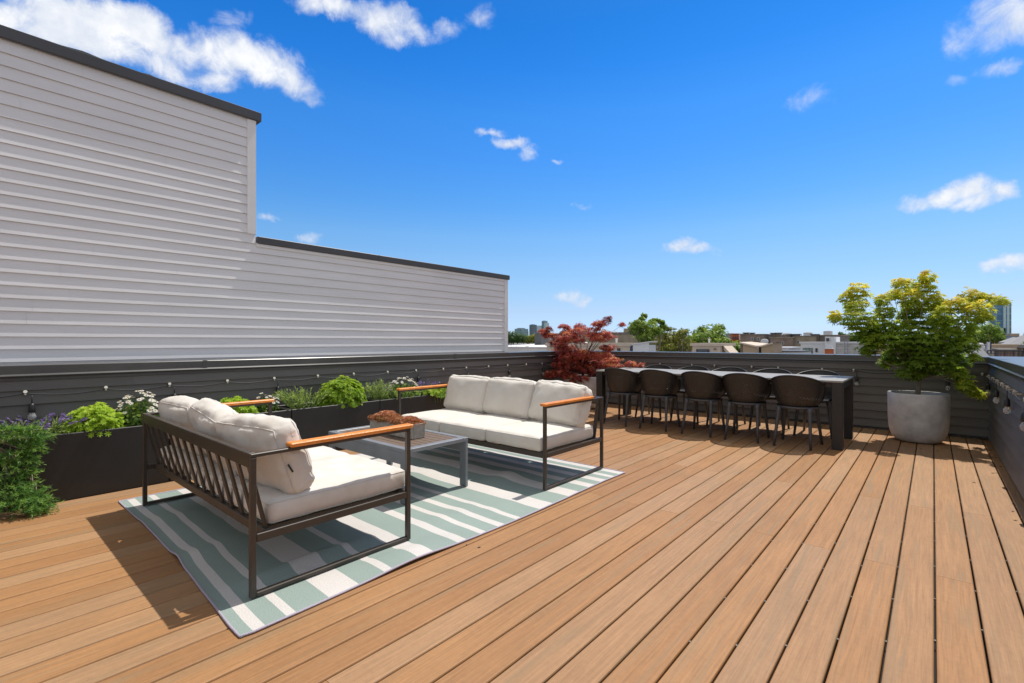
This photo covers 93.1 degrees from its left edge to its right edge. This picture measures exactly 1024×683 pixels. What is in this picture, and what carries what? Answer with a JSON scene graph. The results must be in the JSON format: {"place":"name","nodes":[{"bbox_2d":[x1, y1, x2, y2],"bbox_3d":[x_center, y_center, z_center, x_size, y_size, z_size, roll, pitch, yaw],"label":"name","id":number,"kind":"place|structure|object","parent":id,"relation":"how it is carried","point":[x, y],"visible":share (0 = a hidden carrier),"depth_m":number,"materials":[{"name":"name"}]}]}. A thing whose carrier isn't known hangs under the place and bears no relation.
{"place":"outdoors","nodes":[
{"label":"outdoors","id":0,"kind":"place"},
{"bbox_2d":[0,24,509,363],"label":"neighbouring house","id":1,"kind":"structure","parent":0,"point":[127,214],"depth_m":4.54,"materials":[{"name":"white"}]},
{"bbox_2d":[0,0,1023,337],"label":"sky","id":2,"kind":"structure","parent":0,"point":[740,165],"materials":[{"name":"blue"}]},
{"bbox_2d":[515,328,528,335],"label":"glass tower","id":3,"kind":"structure","parent":0,"point":[524,331],"depth_m":811.72,"materials":[{"name":"glass"}]},
{"bbox_2d":[529,324,536,335],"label":"glass tower","id":4,"kind":"structure","parent":0,"point":[532,328],"depth_m":1153.49,"materials":[{"name":"glass"}]},
{"bbox_2d":[537,321,548,332],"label":"glass tower","id":5,"kind":"structure","parent":0,"point":[545,324],"depth_m":1191.17,"materials":[{"name":"glass"}]},
{"bbox_2d":[508,342,587,351],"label":"building","id":6,"kind":"structure","parent":0,"point":[521,348],"depth_m":31.53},
{"bbox_2d":[535,333,547,344],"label":"party wall","id":7,"kind":"structure","parent":6,"relation":"on","point":[539,340],"depth_m":37.93,"materials":[{"name":"grey concrete"}]},
{"bbox_2d":[545,343,634,350],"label":"building","id":8,"kind":"structure","parent":0,"point":[625,346],"depth_m":23.93,"materials":[{"name":"beige paint"}]},
{"bbox_2d":[579,328,663,343],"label":"apartment building","id":9,"kind":"structure","parent":0,"point":[625,337],"depth_m":68.75,"materials":[{"name":"beige brick"}]},
{"bbox_2d":[632,341,657,351],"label":"roof shed","id":10,"kind":"structure","parent":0,"point":[643,346],"depth_m":22.15,"materials":[{"name":"white paint"}]},
{"bbox_2d":[690,343,737,352],"bbox_3d":[7.679,1.613,18.204,1.358,3.104,1.760,0,0,41],"label":"stair bulkhead","id":11,"kind":"object","parent":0,"point":[715,347],"visible":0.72,"depth_m":17.66,"materials":[{"name":"beige paint"}]},
{"bbox_2d":[696,349,708,351],"bbox_3d":[6.975,0.366,17.743,0.458,0.165,0.053,0,0,41],"label":"window","id":12,"kind":"structure","parent":11,"relation":"in","point":[697,350],"depth_m":17.72,"materials":[{"name":"grey glass"}]},
{"bbox_2d":[725,333,740,342],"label":"orange house","id":13,"kind":"structure","parent":0,"point":[734,336],"depth_m":70.65,"materials":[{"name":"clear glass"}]},
{"bbox_2d":[782,347,800,349],"bbox_3d":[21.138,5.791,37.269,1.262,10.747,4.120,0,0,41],"label":"building","id":14,"kind":"structure","parent":0,"point":[791,348],"depth_m":35.82,"materials":[{"name":"white"}]},
{"bbox_2d":[782,350,811,353],"bbox_3d":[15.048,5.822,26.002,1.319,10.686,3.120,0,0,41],"label":"building","id":15,"kind":"structure","parent":0,"point":[798,351],"depth_m":25.20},
{"bbox_2d":[739,342,781,352],"bbox_3d":[13.017,2.088,25.051,1.531,4.154,3.100,0,0,41],"label":"stair bulkhead","id":16,"kind":"object","parent":15,"relation":"attached to","point":[751,347],"visible":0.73,"depth_m":24.13,"materials":[{"name":"beige paint"}]},
{"bbox_2d":[803,332,812,335],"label":"water tank","id":17,"kind":"object","parent":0,"point":[806,333],"visible":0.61,"depth_m":82.43,"materials":[{"name":"grey metal"}]},
{"bbox_2d":[823,330,832,334],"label":"water tank","id":18,"kind":"object","parent":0,"point":[827,332],"visible":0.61,"depth_m":80.58,"materials":[{"name":"grey metal"}]},
{"bbox_2d":[960,348,988,355],"bbox_3d":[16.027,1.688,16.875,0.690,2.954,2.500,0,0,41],"label":"building","id":19,"kind":"structure","parent":0,"point":[982,352],"depth_m":16.13,"materials":[{"name":"grey"}]},
{"bbox_2d":[987,342,990,352],"bbox_3d":[24.099,0.296,24.500,0.137,0.575,0.600,0,0,41],"label":"chimney","id":20,"kind":"object","parent":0,"point":[988,345],"visible":0.71,"depth_m":24.28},
{"bbox_2d":[992,348,1017,356],"bbox_3d":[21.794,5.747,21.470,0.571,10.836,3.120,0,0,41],"label":"building","id":21,"kind":"structure","parent":0,"point":[1005,352],"depth_m":20.33,"materials":[{"name":"grey brick"}]},
{"bbox_2d":[987,350,1023,356],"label":"roof railing","id":22,"kind":"object","parent":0,"point":[995,353],"visible":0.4,"depth_m":18.98,"materials":[{"name":"black metal"}]},
{"bbox_2d":[1005,333,1018,338],"bbox_3d":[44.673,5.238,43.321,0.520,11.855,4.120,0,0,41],"label":"building","id":23,"kind":"structure","parent":0,"point":[1016,335],"depth_m":41.91,"materials":[{"name":"beige paint"}]},
{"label":"building base","id":24,"kind":"structure","parent":0,"visible":0},
{"bbox_2d":[769,442,1023,682],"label":"deck base","id":25,"kind":"object","parent":24,"relation":"on","point":[935,670],"depth_m":2.35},
{"bbox_2d":[0,350,585,431],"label":"parapet wall","id":26,"kind":"structure","parent":25,"relation":"on","point":[51,378],"depth_m":4.72,"materials":[{"name":"black wood"}]},
{"bbox_2d":[0,363,550,420],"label":"string lights","id":27,"kind":"object","parent":26,"relation":"attached to","point":[31,411],"visible":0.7,"depth_m":4.64,"materials":[{"name":"rubber"}]},
{"bbox_2d":[0,404,1023,682],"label":"deck","id":28,"kind":"structure","parent":25,"relation":"on","point":[690,554],"depth_m":2.30,"materials":[{"name":"wood"}]},
{"bbox_2d":[0,420,63,520],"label":"juniper","id":29,"kind":"object","parent":28,"relation":"on","point":[20,489],"visible":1,"depth_m":3.27,"materials":[{"name":"green plant"}]},
{"bbox_2d":[0,420,168,510],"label":"box planter","id":30,"kind":"object","parent":28,"relation":"on","point":[79,464],"visible":0.51,"depth_m":3.66,"materials":[{"name":"metal"}]},
{"bbox_2d":[0,412,86,439],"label":"lavender plant","id":31,"kind":"object","parent":30,"relation":"in","point":[61,418],"visible":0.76,"depth_m":3.58,"materials":[{"name":"plant"}]},
{"bbox_2d":[60,402,125,437],"bbox_3d":[-3.270,0.604,3.807,0.423,0.257,0.408,0,0,41],"label":"sedum plant","id":32,"kind":"object","parent":30,"relation":"in","point":[99,416],"visible":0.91,"depth_m":3.71,"materials":[{"name":"green plant"}]},
{"bbox_2d":[115,390,159,426],"bbox_3d":[-3.120,0.572,4.061,0.346,0.334,0.350,0,0,0],"label":"daisy plant","id":33,"kind":"object","parent":30,"relation":"in","point":[133,409],"visible":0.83,"depth_m":4.00,"materials":[{"name":"white plant"}]},
{"bbox_2d":[169,407,290,480],"bbox_3d":[-2.671,0.917,4.546,0.435,0.488,1.008,0,0,41],"label":"box planter","id":34,"kind":"object","parent":28,"relation":"on","point":[283,413],"visible":0.14,"depth_m":4.72,"materials":[{"name":"metal"}]},
{"bbox_2d":[220,395,258,413],"bbox_3d":[-2.619,0.625,4.587,0.452,0.229,0.435,0,0,41],"label":"sedum plant","id":35,"kind":"object","parent":34,"relation":"in","point":[247,409],"visible":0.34,"depth_m":4.53,"materials":[{"name":"green plant"}]},
{"bbox_2d":[256,393,279,412],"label":"daisy plant","id":36,"kind":"object","parent":34,"relation":"in","point":[263,408],"visible":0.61,"depth_m":4.80,"materials":[{"name":"white plant"}]},
{"bbox_2d":[275,399,379,450],"bbox_3d":[-2.006,0.917,5.312,0.435,0.488,1.004,0,0,41],"label":"box planter","id":37,"kind":"object","parent":28,"relation":"on","point":[314,422],"visible":0.35,"depth_m":5.10,"materials":[{"name":"metal"}]},
{"bbox_2d":[272,386,328,408],"bbox_3d":[-2.172,0.592,5.114,0.530,0.267,0.679,0,0,41],"label":"rosemary plant","id":38,"kind":"object","parent":37,"relation":"in","point":[286,400],"visible":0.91,"depth_m":5.04,"materials":[{"name":"green plant"}]},
{"bbox_2d":[315,375,366,407],"bbox_3d":[-1.906,0.550,5.411,0.492,0.360,0.613,0,0,41],"label":"shrub","id":39,"kind":"object","parent":37,"relation":"in","point":[347,390],"visible":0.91,"depth_m":5.27,"materials":[{"name":"green plant"}]},
{"bbox_2d":[118,444,625,637],"bbox_3d":[-0.935,1.144,3.880,2.425,0.040,3.171,0,0,41],"label":"striped rug","id":40,"kind":"object","parent":28,"relation":"on","point":[205,542],"visible":0.69,"depth_m":2.97,"materials":[{"name":"fabric"}]},
{"bbox_2d":[142,396,412,598],"bbox_3d":[-1.590,0.754,3.126,1.924,0.797,0.896,0,0,41],"label":"outdoor sofa","id":41,"kind":"object","parent":40,"relation":"on","point":[277,476],"visible":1,"depth_m":2.56,"materials":[{"name":"white fabric"}]},
{"bbox_2d":[328,425,467,503],"bbox_3d":[-0.956,0.958,3.997,1.085,0.390,0.603,0,0,41],"label":"coffee table","id":42,"kind":"object","parent":40,"relation":"on","point":[390,449],"visible":0.63,"depth_m":3.79,"materials":[{"name":"grey metal"}]},
{"bbox_2d":[370,419,424,439],"bbox_3d":[-0.954,0.704,4.007,0.585,0.118,0.130,0,0,41],"label":"trough planter","id":43,"kind":"object","parent":42,"relation":"on","point":[418,431],"visible":0.52,"depth_m":3.85,"materials":[{"name":"concrete"}]},
{"bbox_2d":[368,410,425,425],"bbox_3d":[-0.956,0.632,4.004,0.607,0.107,0.198,0,0,41],"label":"succulent mound","id":44,"kind":"object","parent":43,"relation":"in","point":[393,417],"visible":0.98,"depth_m":3.97,"materials":[{"name":"orange plant"}]},
{"bbox_2d":[396,375,602,489],"bbox_3d":[-0.178,0.757,4.699,1.924,0.789,0.897,0,0,41],"label":"outdoor sofa","id":45,"kind":"object","parent":40,"relation":"on","point":[544,419],"visible":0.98,"depth_m":4.41,"materials":[{"name":"white fabric"}]},
{"bbox_2d":[366,391,445,414],"bbox_3d":[-1.341,0.917,6.078,0.435,0.488,1.008,0,0,41],"label":"box planter","id":46,"kind":"object","parent":28,"relation":"on","point":[416,404],"visible":0.18,"depth_m":5.92,"materials":[{"name":"metal"}]},
{"bbox_2d":[361,379,393,399],"bbox_3d":[-1.584,0.574,5.763,0.342,0.301,0.443,0,0,41],"label":"rosemary plant","id":47,"kind":"object","parent":46,"relation":"in","point":[374,393],"visible":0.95,"depth_m":5.73,"materials":[{"name":"green plant"}]},
{"bbox_2d":[380,389,421,399],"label":"rosemary plant","id":48,"kind":"object","parent":46,"relation":"in","point":[395,393],"visible":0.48,"depth_m":5.86,"materials":[{"name":"green plant"}]},
{"bbox_2d":[389,376,419,398],"bbox_3d":[-1.350,0.593,6.062,0.420,0.308,0.447,0,0,41],"label":"daisy plant","id":49,"kind":"object","parent":46,"relation":"in","point":[404,385],"visible":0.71,"depth_m":6.00,"materials":[{"name":"green plant"}]},
{"bbox_2d":[402,379,439,395],"bbox_3d":[-1.211,0.612,6.325,0.421,0.226,0.423,0,0,18],"label":"lavender plant","id":50,"kind":"object","parent":46,"relation":"in","point":[424,384],"visible":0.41,"depth_m":6.33,"materials":[{"name":"plant"}]},
{"bbox_2d":[414,388,446,402],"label":"trailing plant","id":51,"kind":"object","parent":46,"relation":"on","point":[437,392],"visible":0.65,"depth_m":6.14,"materials":[{"name":"green plant"}]},
{"bbox_2d":[563,375,595,408],"bbox_3d":[1.241,0.883,8.537,0.680,0.556,0.680,0,0,41],"label":"round planter","id":52,"kind":"object","parent":28,"relation":"on","point":[590,384],"visible":0.23,"depth_m":8.23,"materials":[{"name":"concrete"}]},
{"bbox_2d":[537,315,644,382],"bbox_3d":[1.325,0.165,8.302,1.941,1.207,0.906,0,0,41],"label":"red maple","id":53,"kind":"object","parent":52,"relation":"in","point":[568,360],"visible":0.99,"depth_m":8.26,"materials":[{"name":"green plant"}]},
{"bbox_2d":[603,368,643,426],"bbox_3d":[1.585,0.766,6.926,0.541,0.803,0.509,0,0,44],"label":"dining chair","id":54,"kind":"object","parent":28,"relation":"on","point":[627,390],"visible":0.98,"depth_m":6.76,"materials":[{"name":"black plastic"}]},
{"bbox_2d":[635,365,670,419],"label":"dining chair","id":55,"kind":"object","parent":28,"relation":"on","point":[657,367],"visible":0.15,"depth_m":7.54,"materials":[{"name":"black wicker"}]},
{"bbox_2d":[639,369,680,431],"bbox_3d":[1.991,0.766,6.559,0.540,0.803,0.509,0,0,39],"label":"dining chair","id":56,"kind":"object","parent":28,"relation":"on","point":[652,393],"visible":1,"depth_m":6.40,"materials":[{"name":"black plastic"}]},
{"bbox_2d":[670,366,708,423],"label":"dining chair","id":57,"kind":"object","parent":28,"relation":"on","point":[682,389],"visible":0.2,"depth_m":7.18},
{"bbox_2d":[681,371,725,437],"bbox_3d":[2.425,0.766,6.167,0.541,0.803,0.509,0,0,42],"label":"dining chair","id":58,"kind":"object","parent":28,"relation":"on","point":[711,397],"visible":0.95,"depth_m":6.00,"materials":[{"name":"black plastic"}]},
{"bbox_2d":[596,368,852,450],"bbox_3d":[2.675,0.792,6.490,3.020,0.744,0.910,0,0,41],"label":"dining table","id":59,"kind":"object","parent":28,"relation":"on","point":[842,407],"visible":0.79,"depth_m":5.79,"materials":[{"name":"black metal"}]},
{"bbox_2d":[706,367,746,428],"bbox_3d":[3.005,0.766,6.783,0.540,0.803,0.509,0,0,40],"label":"dining chair","id":60,"kind":"object","parent":28,"relation":"on","point":[732,369],"visible":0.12,"depth_m":6.86,"materials":[{"name":"black plastic"}]},
{"bbox_2d":[722,373,771,443],"bbox_3d":[2.810,0.766,5.819,0.540,0.803,0.509,0,0,39],"label":"dining chair","id":61,"kind":"object","parent":28,"relation":"on","point":[751,400],"visible":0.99,"depth_m":5.66,"materials":[{"name":"black plastic"}]},
{"bbox_2d":[748,368,791,429],"bbox_3d":[3.418,0.766,6.423,0.541,0.803,0.508,0,0,40],"label":"dining chair","id":62,"kind":"object","parent":28,"relation":"on","point":[774,370],"visible":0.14,"depth_m":6.49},
{"bbox_2d":[770,375,825,450],"bbox_3d":[3.208,0.766,5.459,0.541,0.803,0.509,0,0,43],"label":"dining chair","id":63,"kind":"object","parent":28,"relation":"on","point":[801,404],"visible":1,"depth_m":5.30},
{"bbox_2d":[791,370,839,438],"bbox_3d":[3.815,0.766,6.079,0.541,0.803,0.509,0,0,42],"label":"dining chair","id":64,"kind":"object","parent":28,"relation":"on","point":[827,400],"visible":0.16,"depth_m":6.12,"materials":[{"name":"black plastic"}]},
{"bbox_2d":[887,390,949,443],"bbox_3d":[4.750,0.880,5.676,0.566,0.562,0.566,0,0,41],"label":"round planter","id":65,"kind":"object","parent":28,"relation":"on","point":[923,417],"visible":1,"depth_m":5.47,"materials":[{"name":"concrete"}]},
{"bbox_2d":[826,269,1012,401],"bbox_3d":[4.708,-0.086,5.721,1.643,1.512,0.965,0,0,41],"label":"green maple","id":66,"kind":"object","parent":65,"relation":"in","point":[917,359],"visible":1,"depth_m":5.57,"materials":[{"name":"green plant"}]},
{"bbox_2d":[873,431,1023,511],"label":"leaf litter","id":67,"kind":"object","parent":28,"relation":"on","point":[971,439],"visible":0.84,"depth_m":5.72,"materials":[{"name":"brown plant"}]},
{"bbox_2d":[987,357,1023,498],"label":"parapet wall","id":68,"kind":"structure","parent":28,"relation":"on","point":[1006,436],"depth_m":4.25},
{"bbox_2d":[985,375,1023,430],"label":"string lights","id":69,"kind":"object","parent":68,"relation":"attached to","point":[1007,405],"visible":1,"depth_m":4.04,"materials":[{"name":"rubber"}]},
{"bbox_2d":[579,351,1005,439],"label":"parapet wall","id":70,"kind":"structure","parent":25,"relation":"on","point":[969,416],"depth_m":6.61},
{"bbox_2d":[640,362,983,390],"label":"string lights","id":71,"kind":"object","parent":70,"relation":"attached to","point":[947,388],"visible":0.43,"depth_m":6.55,"materials":[{"name":"rubber"}]},
{"label":"ground","id":72,"kind":"structure","parent":0,"visible":0},
{"bbox_2d":[508,331,528,344],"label":"street tree","id":73,"kind":"object","parent":72,"relation":"on","point":[513,336],"visible":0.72,"depth_m":124.57,"materials":[{"name":"green plant"}]},
{"bbox_2d":[513,333,534,344],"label":"street tree","id":74,"kind":"object","parent":72,"relation":"on","point":[531,339],"visible":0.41,"depth_m":127.58,"materials":[{"name":"green plant"}]},
{"bbox_2d":[548,333,578,342],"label":"brick house","id":75,"kind":"structure","parent":72,"relation":"on","point":[549,338],"depth_m":42.12,"materials":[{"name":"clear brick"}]},
{"bbox_2d":[624,312,667,351],"bbox_3d":[8.952,4.581,32.041,2.427,13.182,3.156,0,0,41],"label":"street tree","id":76,"kind":"object","parent":72,"relation":"on","point":[653,329],"visible":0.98,"depth_m":31.34,"materials":[{"name":"green plant"}]},
{"bbox_2d":[649,325,696,351],"bbox_3d":[10.919,5.008,33.830,3.517,12.327,3.371,0,0,41],"label":"street tree","id":77,"kind":"object","parent":72,"relation":"on","point":[668,341],"visible":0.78,"depth_m":33.52,"materials":[{"name":"green plant"}]},
{"bbox_2d":[685,323,729,343],"bbox_3d":[14.006,4.890,35.136,3.022,12.565,3.523,0,0,41],"label":"street tree","id":78,"kind":"object","parent":72,"relation":"on","point":[716,331],"visible":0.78,"depth_m":34.60,"materials":[{"name":"green plant"}]},
{"bbox_2d":[713,337,740,352],"bbox_3d":[11.547,5.446,25.697,1.327,11.452,2.858,0,0,41],"label":"street tree","id":79,"kind":"object","parent":72,"relation":"on","point":[728,340],"visible":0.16,"depth_m":25.14,"materials":[{"name":"green plant"}]},
{"bbox_2d":[508,343,984,350],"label":"rooftops","id":80,"kind":"object","parent":72,"relation":"on","point":[534,343],"depth_m":186.13,"materials":[{"name":"white brick"}]},
{"bbox_2d":[740,334,770,342],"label":"rowhouse","id":81,"kind":"structure","parent":72,"relation":"on","point":[758,338],"depth_m":66.74,"materials":[{"name":"brown brick"}]},
{"bbox_2d":[770,337,794,346],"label":"rowhouse","id":82,"kind":"structure","parent":72,"relation":"on","point":[786,341],"depth_m":62.31,"materials":[{"name":"brown brick"}]},
{"bbox_2d":[792,336,816,346],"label":"rowhouse","id":83,"kind":"structure","parent":72,"relation":"on","point":[797,339],"depth_m":61.94,"materials":[{"name":"beige brick"}]},
{"bbox_2d":[809,334,819,341],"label":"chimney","id":84,"kind":"object","parent":83,"relation":"on","point":[817,335],"visible":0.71,"depth_m":62.87,"materials":[{"name":"brick"}]},
{"bbox_2d":[799,337,839,353],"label":"modern house","id":85,"kind":"structure","parent":72,"relation":"on","point":[828,346],"depth_m":30.71,"materials":[{"name":"white paint"}]},
{"bbox_2d":[819,335,849,341],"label":"rowhouse","id":86,"kind":"structure","parent":72,"relation":"on","point":[842,338],"depth_m":63.01,"materials":[{"name":"brick"}]},
{"bbox_2d":[838,331,859,341],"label":"street tree","id":87,"kind":"object","parent":72,"relation":"on","point":[842,333],"visible":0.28,"depth_m":90.14,"materials":[{"name":"green plant"}]},
{"bbox_2d":[836,342,864,353],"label":"building","id":88,"kind":"structure","parent":72,"relation":"on","point":[840,347],"depth_m":30.58,"materials":[{"name":"white paint"}]},
{"bbox_2d":[844,340,847,353],"bbox_3d":[21.013,0.923,30.491,0.203,2.055,0.044,0,0,41],"label":"roof ladder","id":89,"kind":"object","parent":88,"relation":"attached to","point":[845,345],"visible":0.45,"depth_m":30.49,"materials":[{"name":"grey metal"}]},
{"bbox_2d":[963,322,1005,347],"bbox_3d":[32.337,4.846,33.042,2.225,12.652,3.126,0,0,63],"label":"street tree","id":90,"kind":"object","parent":72,"relation":"on","point":[991,333],"visible":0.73,"depth_m":32.34,"materials":[{"name":"green plant"}]},
{"bbox_2d":[987,302,1010,334],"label":"glass tower","id":91,"kind":"structure","parent":72,"relation":"on","point":[1003,315],"depth_m":293.87,"materials":[{"name":"blue glass"}]},
{"bbox_2d":[984,344,1017,355],"bbox_3d":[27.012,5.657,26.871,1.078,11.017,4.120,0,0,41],"label":"building","id":92,"kind":"structure","parent":72,"relation":"on","point":[1005,346],"depth_m":25.39,"materials":[{"name":"beige paint"}]},
{"bbox_2d":[998,337,1015,343],"bbox_3d":[28.868,0.931,27.909,1.146,2.400,1.146,0,0,-27],"label":"roof","id":93,"kind":"object","parent":92,"relation":"on","point":[1003,341],"visible":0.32,"depth_m":27.93,"materials":[{"name":"grey metal"}]},
{"bbox_2d":[1002,335,1023,353],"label":"roof","id":94,"kind":"object","parent":92,"relation":"on","point":[1019,340],"visible":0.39,"depth_m":26.12,"materials":[{"name":"grey fabric"}]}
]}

